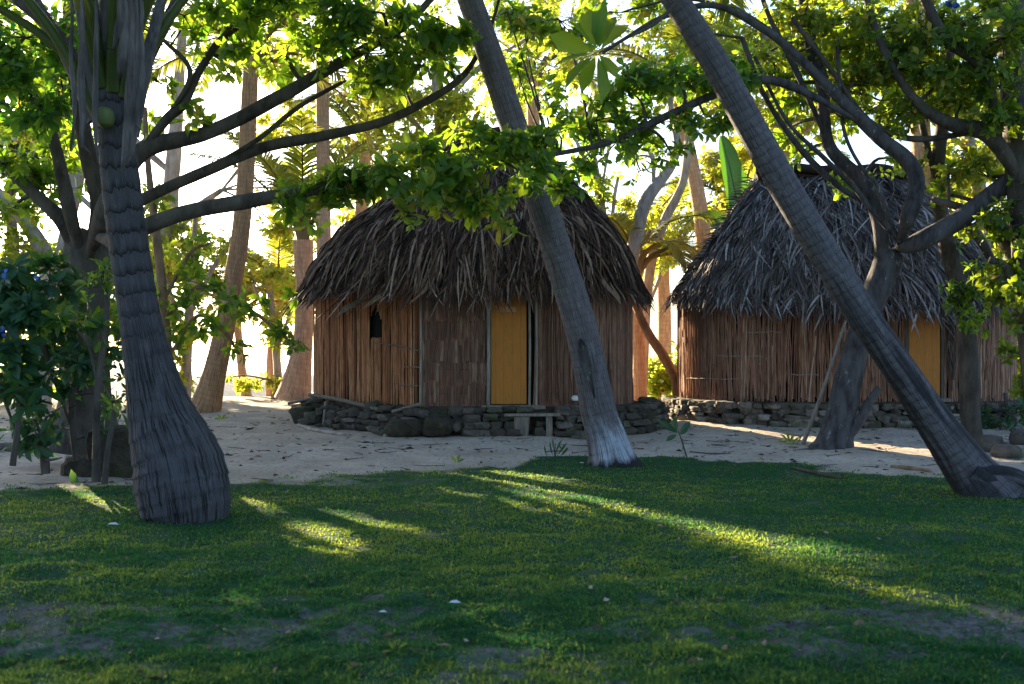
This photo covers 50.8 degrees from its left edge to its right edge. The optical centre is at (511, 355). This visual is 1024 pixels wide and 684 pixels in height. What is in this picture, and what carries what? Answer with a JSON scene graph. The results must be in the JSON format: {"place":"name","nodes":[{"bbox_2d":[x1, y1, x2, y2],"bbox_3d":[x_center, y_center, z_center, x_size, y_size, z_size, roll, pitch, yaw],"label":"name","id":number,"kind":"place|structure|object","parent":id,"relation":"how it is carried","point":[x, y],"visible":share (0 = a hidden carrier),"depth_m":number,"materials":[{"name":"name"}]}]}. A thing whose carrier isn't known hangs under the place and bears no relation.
{"place":"outdoors","nodes":[
{"label":"outdoors","id":0,"kind":"place"},
{"bbox_2d":[0,356,676,392],"bbox_3d":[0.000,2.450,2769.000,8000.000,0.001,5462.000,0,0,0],"label":"sea","id":1,"kind":"structure","parent":0,"point":[256,364],"depth_m":308.86,"materials":[{"name":"teal liquid"}]},
{"bbox_2d":[0,0,1006,355],"label":"sky","id":2,"kind":"structure","parent":0,"point":[223,99],"materials":[{"name":"white"}]},
{"bbox_2d":[0,372,1023,683],"bbox_3d":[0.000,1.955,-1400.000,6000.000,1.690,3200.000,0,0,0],"label":"ground","id":3,"kind":"structure","parent":0,"point":[328,454],"depth_m":9.46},
{"bbox_2d":[0,443,24,452],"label":"fallen log","id":4,"kind":"object","parent":3,"relation":"on","point":[2,446],"visible":0.2,"depth_m":16.45,"materials":[{"name":"wood"}]},
{"bbox_2d":[0,402,78,482],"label":"leafy shrub","id":5,"kind":"object","parent":3,"relation":"on","point":[43,453],"visible":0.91,"depth_m":12.91,"materials":[{"name":"green plant"}]},
{"bbox_2d":[0,248,88,465],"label":"leafy shrub","id":6,"kind":"object","parent":3,"relation":"on","point":[21,308],"visible":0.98,"depth_m":12.40,"materials":[{"name":"green plant"}]},
{"bbox_2d":[0,326,5,336],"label":"flower","id":7,"kind":"object","parent":6,"relation":"attached to","point":[2,328],"visible":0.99,"depth_m":12.29,"materials":[{"name":"blue plant"}]},
{"bbox_2d":[0,269,7,278],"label":"flower","id":8,"kind":"object","parent":6,"relation":"attached to","point":[4,276],"visible":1,"depth_m":12.29,"materials":[{"name":"blue plant"}]},
{"bbox_2d":[0,57,91,338],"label":"broadleaf tree","id":9,"kind":"object","parent":3,"relation":"on","point":[11,192],"visible":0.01,"depth_m":58.85,"materials":[{"name":"green plant"}]},
{"bbox_2d":[8,267,127,461],"bbox_3d":[-5.490,0.036,13.380,1.738,2.553,1.417,0,0,0],"label":"leafy shrub","id":10,"kind":"object","parent":3,"relation":"on","point":[76,363],"visible":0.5,"depth_m":13.33,"materials":[{"name":"green plant"}]},
{"bbox_2d":[40,256,119,481],"bbox_3d":[-4.930,0.152,12.360,0.892,2.585,0.770,0,0,-16],"label":"leafy shrub","id":11,"kind":"object","parent":3,"relation":"on","point":[105,312],"visible":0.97,"depth_m":12.36,"materials":[{"name":"green plant"}]},
{"bbox_2d":[0,267,170,391],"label":"leafy bush","id":12,"kind":"object","parent":3,"relation":"on","point":[54,389],"depth_m":26.00,"materials":[{"name":"green plant"}]},
{"bbox_2d":[0,3,178,410],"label":"broadleaf tree","id":13,"kind":"object","parent":3,"relation":"on","point":[37,239],"visible":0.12,"depth_m":23.83,"materials":[{"name":"green plant"}]},
{"bbox_2d":[60,424,132,477],"bbox_3d":[-5.138,1.308,13.769,1.120,0.874,0.749,0,0,-11],"label":"dark rock","id":14,"kind":"object","parent":3,"relation":"on","point":[120,466],"visible":0.33,"depth_m":13.45,"materials":[{"name":"grey stone"}]},
{"bbox_2d":[98,393,125,483],"bbox_3d":[-4.531,0.938,12.240,0.285,1.054,0.346,0,0,-10],"label":"leafy shrub","id":15,"kind":"object","parent":3,"relation":"on","point":[105,470],"visible":0.98,"depth_m":12.27,"materials":[{"name":"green plant"}]},
{"bbox_2d":[0,0,230,523],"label":"coconut palm","id":16,"kind":"object","parent":3,"relation":"on","point":[180,470],"visible":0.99,"depth_m":9.79,"materials":[{"name":"grey plant"}]},
{"bbox_2d":[113,218,230,398],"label":"broadleaf tree","id":17,"kind":"object","parent":3,"relation":"on","point":[217,258],"visible":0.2,"depth_m":28.93,"materials":[{"name":"green plant"}]},
{"bbox_2d":[214,414,228,418],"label":"seedling","id":18,"kind":"object","parent":3,"relation":"on","point":[220,417],"visible":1,"depth_m":21.54,"materials":[{"name":"green plant"}]},
{"bbox_2d":[140,107,309,366],"bbox_3d":[-5.018,-1.608,18.271,3.212,5.353,1.271,0,0,13],"label":"broadleaf tree","id":19,"kind":"object","parent":3,"relation":"on","point":[186,300],"visible":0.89,"depth_m":18.42,"materials":[{"name":"green plant"}]},
{"bbox_2d":[169,284,288,396],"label":"coconut palm","id":20,"kind":"object","parent":3,"relation":"on","point":[238,331],"visible":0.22,"depth_m":32.85,"materials":[{"name":"plant"}]},
{"bbox_2d":[195,371,282,399],"bbox_3d":[-7.236,0.969,30.081,2.954,1.188,1.663,0,0,0],"label":"leafy bush","id":21,"kind":"object","parent":3,"relation":"on","point":[245,386],"visible":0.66,"depth_m":29.96,"materials":[{"name":"green plant"}]},
{"bbox_2d":[136,12,354,328],"bbox_3d":[-8.822,-4.712,32.976,9.030,12.470,3.372,0,0,-6],"label":"broadleaf tree","id":22,"kind":"object","parent":3,"relation":"on","point":[171,166],"visible":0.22,"depth_m":32.83,"materials":[{"name":"green plant"}]},
{"bbox_2d":[195,226,316,396],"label":"coconut palm","id":23,"kind":"object","parent":3,"relation":"on","point":[283,250],"visible":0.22,"depth_m":33.42,"materials":[{"name":"plant"}]},
{"bbox_2d":[235,255,294,379],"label":"broadleaf tree","id":24,"kind":"object","parent":3,"relation":"on","point":[278,275],"visible":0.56,"depth_m":30.80,"materials":[{"name":"green plant"}]},
{"bbox_2d":[147,0,390,412],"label":"coconut palm","id":25,"kind":"object","parent":3,"relation":"on","point":[207,397],"visible":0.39,"depth_m":23.32,"materials":[{"name":"plant"}]},
{"bbox_2d":[0,0,588,455],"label":"broadleaf tree","id":26,"kind":"object","parent":3,"relation":"on","point":[442,180],"visible":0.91,"depth_m":13.57,"materials":[{"name":"green plant"}]},
{"bbox_2d":[187,114,406,400],"bbox_3d":[-5.335,-2.185,26.951,4.902,6.782,5.128,0,0,-42],"label":"coconut palm","id":27,"kind":"object","parent":3,"relation":"on","point":[295,384],"visible":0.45,"depth_m":26.63,"materials":[{"name":"brown plant"}]},
{"bbox_2d":[296,423,346,435],"bbox_3d":[-3.515,1.327,19.391,0.223,0.113,2.109,0,0,-34],"label":"driftwood","id":28,"kind":"object","parent":3,"relation":"on","point":[309,428],"visible":0.99,"depth_m":19.01,"materials":[{"name":"grey wood"}]},
{"bbox_2d":[316,10,330,255],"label":"coconut palm","id":29,"kind":"object","parent":3,"relation":"on","point":[322,121],"visible":0.15,"depth_m":25.86,"materials":[{"name":"brown plant"}]},
{"bbox_2d":[258,54,430,215],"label":"coconut palm","id":30,"kind":"object","parent":3,"relation":"on","point":[347,118],"visible":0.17,"depth_m":31.46,"materials":[{"name":"green plant"}]},
{"bbox_2d":[380,638,412,652],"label":"seedling","id":31,"kind":"object","parent":3,"relation":"on","point":[391,645],"visible":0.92,"depth_m":5.38,"materials":[{"name":"green plant"}]},
{"bbox_2d":[451,454,463,461],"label":"seedling","id":32,"kind":"object","parent":3,"relation":"on","point":[454,459],"visible":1,"depth_m":15.06,"materials":[{"name":"green plant"}]},
{"bbox_2d":[311,0,631,161],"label":"broadleaf tree","id":33,"kind":"object","parent":3,"relation":"on","point":[442,110],"visible":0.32,"depth_m":26.72,"materials":[{"name":"green plant"}]},
{"bbox_2d":[280,126,671,439],"bbox_3d":[-0.700,-1.561,21.439,7.615,6.060,6.483,0,0,0],"label":"thatched hut","id":34,"kind":"object","parent":3,"relation":"on","point":[441,326],"visible":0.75,"depth_m":19.09,"materials":[{"name":"brown wood"}]},
{"bbox_2d":[370,306,381,337],"bbox_3d":[-2.406,-0.630,20.091,0.319,0.580,0.362,0,0,44],"label":"window","id":35,"kind":"structure","parent":34,"relation":"in","point":[373,312],"depth_m":20.07,"materials":[{"name":"black"}]},
{"bbox_2d":[481,288,545,408],"bbox_3d":[0.022,-0.260,18.967,1.125,2.381,0.335,0,0,0],"label":"door","id":36,"kind":"structure","parent":34,"relation":"in","point":[506,348],"depth_m":19.09,"materials":[{"name":"wood"}]},
{"bbox_2d":[571,395,577,400],"bbox_3d":[1.113,0.745,18.953,0.146,0.109,0.127,0,0,0],"label":"white shell","id":37,"kind":"object","parent":34,"relation":"on","point":[574,397],"visible":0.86,"depth_m":18.91},
{"bbox_2d":[0,454,1023,683],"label":"grass","id":38,"kind":"structure","parent":3,"relation":"on","point":[236,666],"depth_m":6.93,"materials":[{"name":"green plant"}]},
{"bbox_2d":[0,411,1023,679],"bbox_3d":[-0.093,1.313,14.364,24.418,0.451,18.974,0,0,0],"label":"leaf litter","id":39,"kind":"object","parent":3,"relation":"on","point":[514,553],"visible":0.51,"depth_m":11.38,"materials":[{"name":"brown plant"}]},
{"bbox_2d":[423,0,636,125],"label":"coconut palm","id":40,"kind":"object","parent":3,"relation":"on","point":[592,86],"visible":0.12,"depth_m":32.81,"materials":[{"name":"green plant"}]},
{"bbox_2d":[504,413,559,436],"bbox_3d":[0.346,1.192,18.547,0.966,0.420,0.270,0,0,0],"label":"wooden bench","id":41,"kind":"object","parent":3,"relation":"on","point":[521,421],"visible":0.82,"depth_m":18.44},
{"bbox_2d":[457,0,642,467],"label":"coconut palm","id":42,"kind":"object","parent":3,"relation":"on","point":[608,444],"visible":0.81,"depth_m":14.52,"materials":[{"name":"grey plant"}]},
{"bbox_2d":[544,440,567,456],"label":"seedling","id":43,"kind":"object","parent":3,"relation":"on","point":[562,448],"visible":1,"depth_m":15.64,"materials":[{"name":"green plant"}]},
{"bbox_2d":[558,94,680,275],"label":"broadleaf tree","id":44,"kind":"object","parent":3,"relation":"on","point":[599,187],"visible":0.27,"depth_m":25.80,"materials":[{"name":"green plant"}]},
{"bbox_2d":[615,37,693,328],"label":"broadleaf tree","id":45,"kind":"object","parent":3,"relation":"on","point":[649,195],"visible":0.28,"depth_m":24.38,"materials":[{"name":"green plant"}]},
{"bbox_2d":[633,302,676,395],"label":"broadleaf tree","id":46,"kind":"object","parent":3,"relation":"on","point":[662,354],"visible":0.62,"depth_m":23.92,"materials":[{"name":"brown plant"}]},
{"bbox_2d":[595,169,723,394],"bbox_3d":[4.572,-1.899,33.110,6.461,6.834,6.559,0,0,0],"label":"coconut palm","id":47,"kind":"object","parent":3,"relation":"on","point":[664,335],"visible":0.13,"depth_m":32.81,"materials":[{"name":"plant"}]},
{"bbox_2d":[607,210,716,400],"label":"coconut palm","id":48,"kind":"object","parent":3,"relation":"on","point":[651,241],"visible":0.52,"depth_m":24.84,"materials":[{"name":"green plant"}]},
{"bbox_2d":[647,340,676,399],"bbox_3d":[3.718,0.499,27.022,1.898,1.816,1.413,0,0,0],"label":"leafy bush","id":49,"kind":"object","parent":3,"relation":"on","point":[658,382],"visible":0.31,"depth_m":26.78,"materials":[{"name":"green plant"}]},
{"bbox_2d":[558,16,787,252],"bbox_3d":[4.156,-3.777,27.460,6.080,8.811,5.921,0,0,0],"label":"coconut palm","id":50,"kind":"object","parent":3,"relation":"on","point":[697,196],"visible":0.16,"depth_m":27.32,"materials":[{"name":"plant"}]},
{"bbox_2d":[657,416,689,456],"bbox_3d":[2.394,1.195,15.898,0.447,0.641,0.271,0,0,-23],"label":"seedling","id":51,"kind":"object","parent":3,"relation":"on","point":[684,428],"visible":0.91,"depth_m":15.86,"materials":[{"name":"green plant"}]},
{"bbox_2d":[642,132,752,297],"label":"broadleaf tree","id":52,"kind":"object","parent":3,"relation":"on","point":[711,174],"visible":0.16,"depth_m":29.84,"materials":[{"name":"green plant"}]},
{"bbox_2d":[690,451,728,454],"bbox_3d":[2.980,1.464,16.277,0.589,0.043,0.074,0,0,13],"label":"stick","id":53,"kind":"object","parent":3,"relation":"on","point":[706,453],"visible":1,"depth_m":16.26,"materials":[{"name":"brown wood"}]},
{"bbox_2d":[643,25,781,379],"bbox_3d":[4.751,-3.506,25.858,3.504,8.799,2.689,0,0,0],"label":"coconut palm","id":54,"kind":"object","parent":3,"relation":"on","point":[668,212],"visible":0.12,"depth_m":25.91,"materials":[{"name":"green plant"}]},
{"bbox_2d":[685,135,751,226],"bbox_3d":[5.223,-1.978,25.791,2.353,6.446,1.517,0,0,15],"label":"banana plant","id":55,"kind":"object","parent":3,"relation":"on","point":[732,170],"visible":0.16,"depth_m":25.33,"materials":[{"name":"green plant"}]},
{"bbox_2d":[636,116,851,265],"bbox_3d":[6.562,-2.483,31.114,6.472,7.816,6.562,0,0,0],"label":"broadleaf tree","id":56,"kind":"object","parent":3,"relation":"on","point":[746,166],"visible":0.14,"depth_m":29.58,"materials":[{"name":"green plant"}]},
{"bbox_2d":[489,0,1006,451],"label":"broadleaf tree","id":57,"kind":"object","parent":3,"relation":"on","point":[843,422],"visible":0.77,"depth_m":16.25,"materials":[{"name":"green plant"}]},
{"bbox_2d":[945,0,959,9],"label":"flower","id":58,"kind":"object","parent":57,"relation":"attached to","point":[955,4],"visible":1,"depth_m":15.16,"materials":[{"name":"blue plant"}]},
{"bbox_2d":[616,0,905,171],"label":"broadleaf tree","id":59,"kind":"object","parent":3,"relation":"on","point":[749,33],"visible":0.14,"depth_m":27.68,"materials":[{"name":"green plant"}]},
{"bbox_2d":[776,431,803,445],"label":"seedling","id":60,"kind":"object","parent":3,"relation":"on","point":[789,440],"visible":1,"depth_m":17.00,"materials":[{"name":"green plant"}]},
{"bbox_2d":[792,466,844,479],"bbox_3d":[3.880,1.485,13.664,0.074,0.086,0.975,0,0,-24],"label":"palm stalk","id":61,"kind":"object","parent":3,"relation":"on","point":[824,474],"visible":0.98,"depth_m":13.62,"materials":[{"name":"brown plant"}]},
{"bbox_2d":[801,321,845,444],"bbox_3d":[4.920,0.444,17.029,0.736,1.970,0.068,0,0,35],"label":"wooden stake","id":62,"kind":"object","parent":3,"relation":"on","point":[810,424],"visible":1,"depth_m":17.01,"materials":[{"name":"brown wood"}]},
{"bbox_2d":[659,163,1023,428],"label":"thatched hut","id":63,"kind":"object","parent":3,"relation":"on","point":[761,319],"visible":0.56,"depth_m":20.45,"materials":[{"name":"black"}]},
{"bbox_2d":[905,308,950,401],"bbox_3d":[7.701,-0.225,20.042,0.840,2.150,0.270,0,0,-5],"label":"door","id":64,"kind":"structure","parent":63,"relation":"in","point":[927,350],"depth_m":20.11,"materials":[{"name":"yellow wood"}]},
{"bbox_2d":[660,0,1023,497],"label":"coconut palm","id":65,"kind":"object","parent":3,"relation":"on","point":[967,465],"visible":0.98,"depth_m":11.36,"materials":[{"name":"grey plant"}]},
{"bbox_2d":[550,0,681,104],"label":"hanging branch","id":66,"kind":"object","parent":65,"relation":"hanging from","point":[598,28],"visible":1,"depth_m":10.39,"materials":[{"name":"green plant"}]},
{"bbox_2d":[753,0,1023,405],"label":"broadleaf tree","id":67,"kind":"object","parent":3,"relation":"on","point":[998,129],"visible":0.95,"depth_m":15.99,"materials":[{"name":"green plant"}]},
{"bbox_2d":[890,465,931,472],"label":"palm stalk","id":68,"kind":"object","parent":3,"relation":"on","point":[904,467],"visible":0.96,"depth_m":14.30,"materials":[{"name":"brown plant"}]},
{"bbox_2d":[906,0,930,184],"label":"coconut palm","id":69,"kind":"object","parent":3,"relation":"on","point":[917,149],"visible":0.06,"depth_m":26.80,"materials":[{"name":"plant"}]},
{"bbox_2d":[846,2,1018,367],"bbox_3d":[10.850,-3.695,26.310,6.190,10.450,3.562,0,0,0],"label":"broadleaf tree","id":70,"kind":"object","parent":3,"relation":"on","point":[969,191],"visible":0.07,"depth_m":26.34,"materials":[{"name":"green plant"}]},
{"bbox_2d":[911,0,1012,441],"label":"broadleaf tree","id":71,"kind":"object","parent":3,"relation":"on","point":[962,297],"visible":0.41,"depth_m":17.48,"materials":[{"name":"green plant"}]},
{"bbox_2d":[976,434,1004,451],"bbox_3d":[7.390,1.377,16.635,0.421,0.314,0.465,0,0,0],"label":"stone","id":72,"kind":"object","parent":3,"relation":"on","point":[985,442],"visible":0.52,"depth_m":16.50,"materials":[{"name":"grey stone"}]},
{"bbox_2d":[980,392,1023,430],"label":"leafy shrub","id":73,"kind":"object","parent":3,"relation":"on","point":[1007,424],"visible":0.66,"depth_m":19.51,"materials":[{"name":"green plant"}]},
{"bbox_2d":[990,444,1023,458],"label":"stone","id":74,"kind":"object","parent":3,"relation":"on","point":[1008,451],"visible":0.92,"depth_m":15.67,"materials":[{"name":"grey stone"}]},
{"bbox_2d":[1009,428,1023,444],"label":"stone","id":75,"kind":"object","parent":3,"relation":"on","point":[1016,436],"visible":0.82,"depth_m":17.33,"materials":[{"name":"grey stone"}]},
{"bbox_2d":[1017,338,1022,397],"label":"leafy bush","id":76,"kind":"object","parent":3,"relation":"on","point":[1019,368],"visible":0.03,"depth_m":24.37,"materials":[{"name":"green plant"}]}
]}

